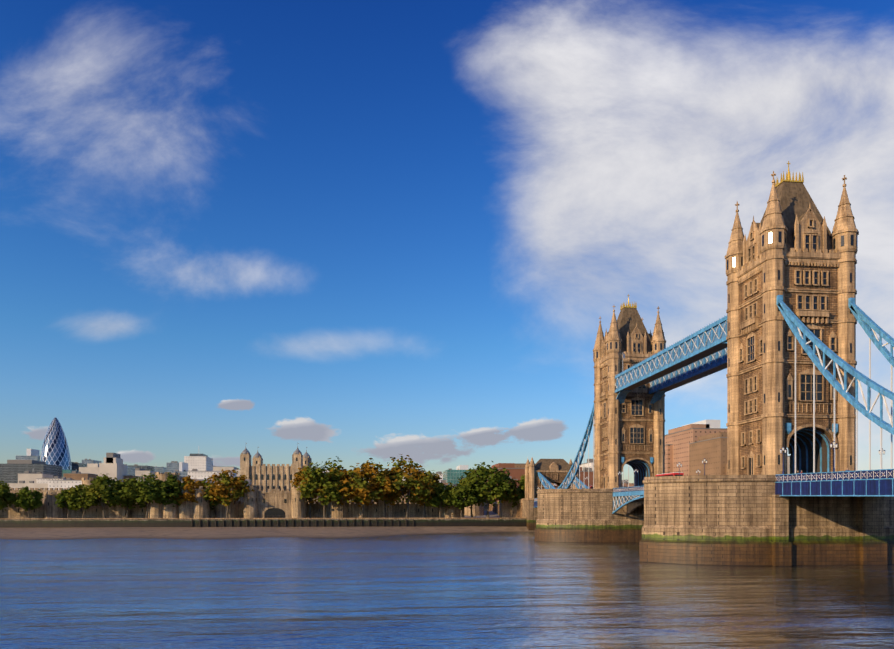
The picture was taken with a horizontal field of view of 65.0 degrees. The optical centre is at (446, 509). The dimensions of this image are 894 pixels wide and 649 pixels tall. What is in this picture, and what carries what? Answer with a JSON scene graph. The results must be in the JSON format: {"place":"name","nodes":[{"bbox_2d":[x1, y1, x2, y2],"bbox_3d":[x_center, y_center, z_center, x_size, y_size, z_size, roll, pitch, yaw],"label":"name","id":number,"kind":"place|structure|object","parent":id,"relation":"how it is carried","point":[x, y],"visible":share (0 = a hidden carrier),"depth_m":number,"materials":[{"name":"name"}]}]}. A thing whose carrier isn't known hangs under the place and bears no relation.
{"place":"outdoors","nodes":[
{"label":"outdoors","id":0,"kind":"place"},
{"bbox_2d":[0,511,534,539],"bbox_3d":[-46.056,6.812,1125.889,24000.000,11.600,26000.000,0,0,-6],"label":"ground","id":1,"kind":"structure","parent":0,"point":[62,533],"depth_m":261.13,"materials":[{"name":"sand"},{"name":"mud"}]},
{"bbox_2d":[0,481,16,510],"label":"plane tree","id":2,"kind":"object","parent":1,"relation":"on","point":[6,498],"visible":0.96,"depth_m":297.53,"materials":[{"name":"green plant"}]},
{"bbox_2d":[12,486,43,517],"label":"plane tree","id":3,"kind":"object","parent":1,"relation":"on","point":[25,497],"visible":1,"depth_m":297.89,"materials":[{"name":"green plant"}]},
{"bbox_2d":[40,417,71,469],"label":"skyscraper","id":4,"kind":"structure","parent":1,"relation":"on","point":[55,450],"depth_m":1324.49,"materials":[{"name":"blue glass"}]},
{"bbox_2d":[54,487,79,517],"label":"plane tree","id":5,"kind":"object","parent":1,"relation":"on","point":[61,501],"visible":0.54,"depth_m":301.55,"materials":[{"name":"green plant"}]},
{"bbox_2d":[65,484,96,517],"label":"plane tree","id":6,"kind":"object","parent":1,"relation":"on","point":[75,496],"visible":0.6,"depth_m":299.79,"materials":[{"name":"green plant"}]},
{"bbox_2d":[79,473,125,517],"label":"plane tree","id":7,"kind":"object","parent":1,"relation":"on","point":[100,490],"visible":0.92,"depth_m":298.02,"materials":[{"name":"green plant"}]},
{"bbox_2d":[108,479,143,517],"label":"plane tree","id":8,"kind":"object","parent":1,"relation":"on","point":[126,502],"visible":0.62,"depth_m":301.40,"materials":[{"name":"green plant"}]},
{"bbox_2d":[116,470,171,517],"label":"plane tree","id":9,"kind":"object","parent":1,"relation":"on","point":[146,490],"visible":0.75,"depth_m":298.20,"materials":[{"name":"green plant"}]},
{"bbox_2d":[154,472,189,506],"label":"plane tree","id":10,"kind":"object","parent":1,"relation":"on","point":[172,483],"visible":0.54,"depth_m":302.02,"materials":[{"name":"green plant"}]},
{"bbox_2d":[171,475,209,506],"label":"plane tree","id":11,"kind":"object","parent":1,"relation":"on","point":[190,482],"visible":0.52,"depth_m":305.00,"materials":[{"name":"green plant"}]},
{"bbox_2d":[201,478,220,517],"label":"plane tree","id":12,"kind":"object","parent":1,"relation":"on","point":[211,502],"visible":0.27,"depth_m":310.00,"materials":[{"name":"green plant"}]},
{"bbox_2d":[200,468,254,517],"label":"plane tree","id":13,"kind":"object","parent":1,"relation":"on","point":[222,490],"visible":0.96,"depth_m":304.70,"materials":[{"name":"green plant"}]},
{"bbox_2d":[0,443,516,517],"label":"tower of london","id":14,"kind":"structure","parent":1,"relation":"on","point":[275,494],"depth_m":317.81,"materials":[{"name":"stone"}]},
{"bbox_2d":[0,515,526,527],"bbox_3d":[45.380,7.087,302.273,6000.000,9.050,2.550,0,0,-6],"label":"embankment wall","id":15,"kind":"structure","parent":1,"relation":"on","point":[39,522],"depth_m":287.56,"materials":[{"name":"stone"}]},
{"bbox_2d":[290,467,323,517],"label":"plane tree","id":16,"kind":"object","parent":1,"relation":"on","point":[299,478],"visible":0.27,"depth_m":312.84,"materials":[{"name":"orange plant"}]},
{"bbox_2d":[292,456,351,517],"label":"plane tree","id":17,"kind":"object","parent":1,"relation":"on","point":[332,487],"visible":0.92,"depth_m":305.55,"materials":[{"name":"green plant"}]},
{"bbox_2d":[326,470,351,506],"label":"plane tree","id":18,"kind":"object","parent":1,"relation":"on","point":[348,499],"visible":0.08,"depth_m":317.56,"materials":[{"name":"green plant"}]},
{"bbox_2d":[338,458,388,517],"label":"plane tree","id":19,"kind":"object","parent":1,"relation":"on","point":[361,491],"visible":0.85,"depth_m":307.66,"materials":[{"name":"green plant"}]},
{"bbox_2d":[371,469,405,517],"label":"plane tree","id":20,"kind":"object","parent":1,"relation":"on","point":[387,502],"visible":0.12,"depth_m":319.36,"materials":[{"name":"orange plant"}]},
{"bbox_2d":[0,420,789,500],"bbox_3d":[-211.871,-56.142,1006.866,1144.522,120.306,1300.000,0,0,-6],"label":"city buildings","id":21,"kind":"structure","parent":1,"relation":"on","point":[690,447],"depth_m":688.35,"materials":[{"name":"grey concrete"}]},
{"bbox_2d":[374,454,440,517],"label":"plane tree","id":22,"kind":"object","parent":1,"relation":"on","point":[392,482],"visible":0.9,"depth_m":313.61,"materials":[{"name":"green plant"}]},
{"bbox_2d":[404,474,441,517],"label":"plane tree","id":23,"kind":"object","parent":1,"relation":"on","point":[422,502],"visible":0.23,"depth_m":320.33,"materials":[{"name":"green plant"}]},
{"bbox_2d":[424,480,454,517],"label":"plane tree","id":24,"kind":"object","parent":1,"relation":"on","point":[439,500],"visible":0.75,"depth_m":316.75,"materials":[{"name":"green plant"}]},
{"bbox_2d":[446,484,478,517],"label":"plane tree","id":25,"kind":"object","parent":1,"relation":"on","point":[466,500],"visible":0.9,"depth_m":314.98,"materials":[{"name":"green plant"}]},
{"bbox_2d":[453,478,491,517],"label":"plane tree","id":26,"kind":"object","parent":1,"relation":"on","point":[479,501],"visible":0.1,"depth_m":325.51,"materials":[{"name":"green plant"}]},
{"bbox_2d":[460,461,517,517],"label":"plane tree","id":27,"kind":"object","parent":1,"relation":"on","point":[499,490],"visible":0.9,"depth_m":315.78,"materials":[{"name":"green plant"}]},
{"bbox_2d":[496,477,524,516],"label":"plane tree","id":28,"kind":"object","parent":1,"relation":"on","point":[513,486],"visible":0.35,"depth_m":324.50,"materials":[{"name":"green plant"}]},
{"bbox_2d":[511,475,524,503],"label":"plane tree","id":29,"kind":"object","parent":1,"relation":"on","point":[522,482],"visible":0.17,"depth_m":321.00,"materials":[{"name":"green plant"}]},
{"bbox_2d":[484,458,578,530],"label":"abutment tower","id":30,"kind":"structure","parent":1,"relation":"on","point":[555,471],"depth_m":299.28,"materials":[{"name":"stone"}]},
{"bbox_2d":[535,489,643,542],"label":"pier","id":31,"kind":"structure","parent":1,"relation":"on","point":[578,515],"depth_m":202.32,"materials":[{"name":"stone"}]},
{"bbox_2d":[534,405,634,506],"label":"suspension span","id":32,"kind":"object","parent":31,"relation":"on","point":[590,424],"visible":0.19,"depth_m":241.29,"materials":[{"name":"blue paint"}]},
{"bbox_2d":[593,294,665,488],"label":"tower","id":33,"kind":"structure","parent":31,"relation":"on","point":[630,430],"depth_m":206.89,"materials":[{"name":"stone"}]},
{"bbox_2d":[639,475,893,565],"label":"pier","id":34,"kind":"structure","parent":1,"relation":"on","point":[750,520],"depth_m":121.01,"materials":[{"name":"stone"}]},
{"bbox_2d":[612,486,643,513],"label":"bascule span","id":35,"kind":"object","parent":34,"relation":"attached to","point":[633,496],"visible":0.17,"depth_m":194.03,"materials":[{"name":"blue paint"}]},
{"bbox_2d":[656,472,683,476],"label":"bus","id":36,"kind":"object","parent":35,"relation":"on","point":[673,474],"visible":0.21,"depth_m":173.51,"materials":[{"name":"red paint"}]},
{"bbox_2d":[725,161,858,474],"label":"tower","id":37,"kind":"structure","parent":34,"relation":"on","point":[796,254],"depth_m":125.47,"materials":[{"name":"stone"}]},
{"bbox_2d":[615,316,726,403],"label":"walkways","id":38,"kind":"structure","parent":37,"relation":"attached to","point":[700,353],"depth_m":172.81,"materials":[{"name":"blue paint"}]},
{"bbox_2d":[775,295,893,495],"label":"suspension span","id":39,"kind":"object","parent":34,"relation":"on","point":[870,482],"visible":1,"depth_m":108.61,"materials":[{"name":"blue paint"}]},
{"bbox_2d":[537,354,884,488],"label":"street lamps","id":40,"kind":"object","parent":39,"relation":"on","point":[831,444],"visible":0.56,"depth_m":146.89,"materials":[{"name":"grey metal"}]},
{"bbox_2d":[0,532,893,648],"bbox_3d":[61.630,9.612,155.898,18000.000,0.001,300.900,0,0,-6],"label":"river water","id":41,"kind":"structure","parent":0,"point":[507,590],"depth_m":76.25,"materials":[{"name":"blue liquid"}]},
{"bbox_2d":[0,0,893,482],"label":"sky","id":42,"kind":"structure","parent":0,"point":[353,231],"materials":[{"name":"blue"}]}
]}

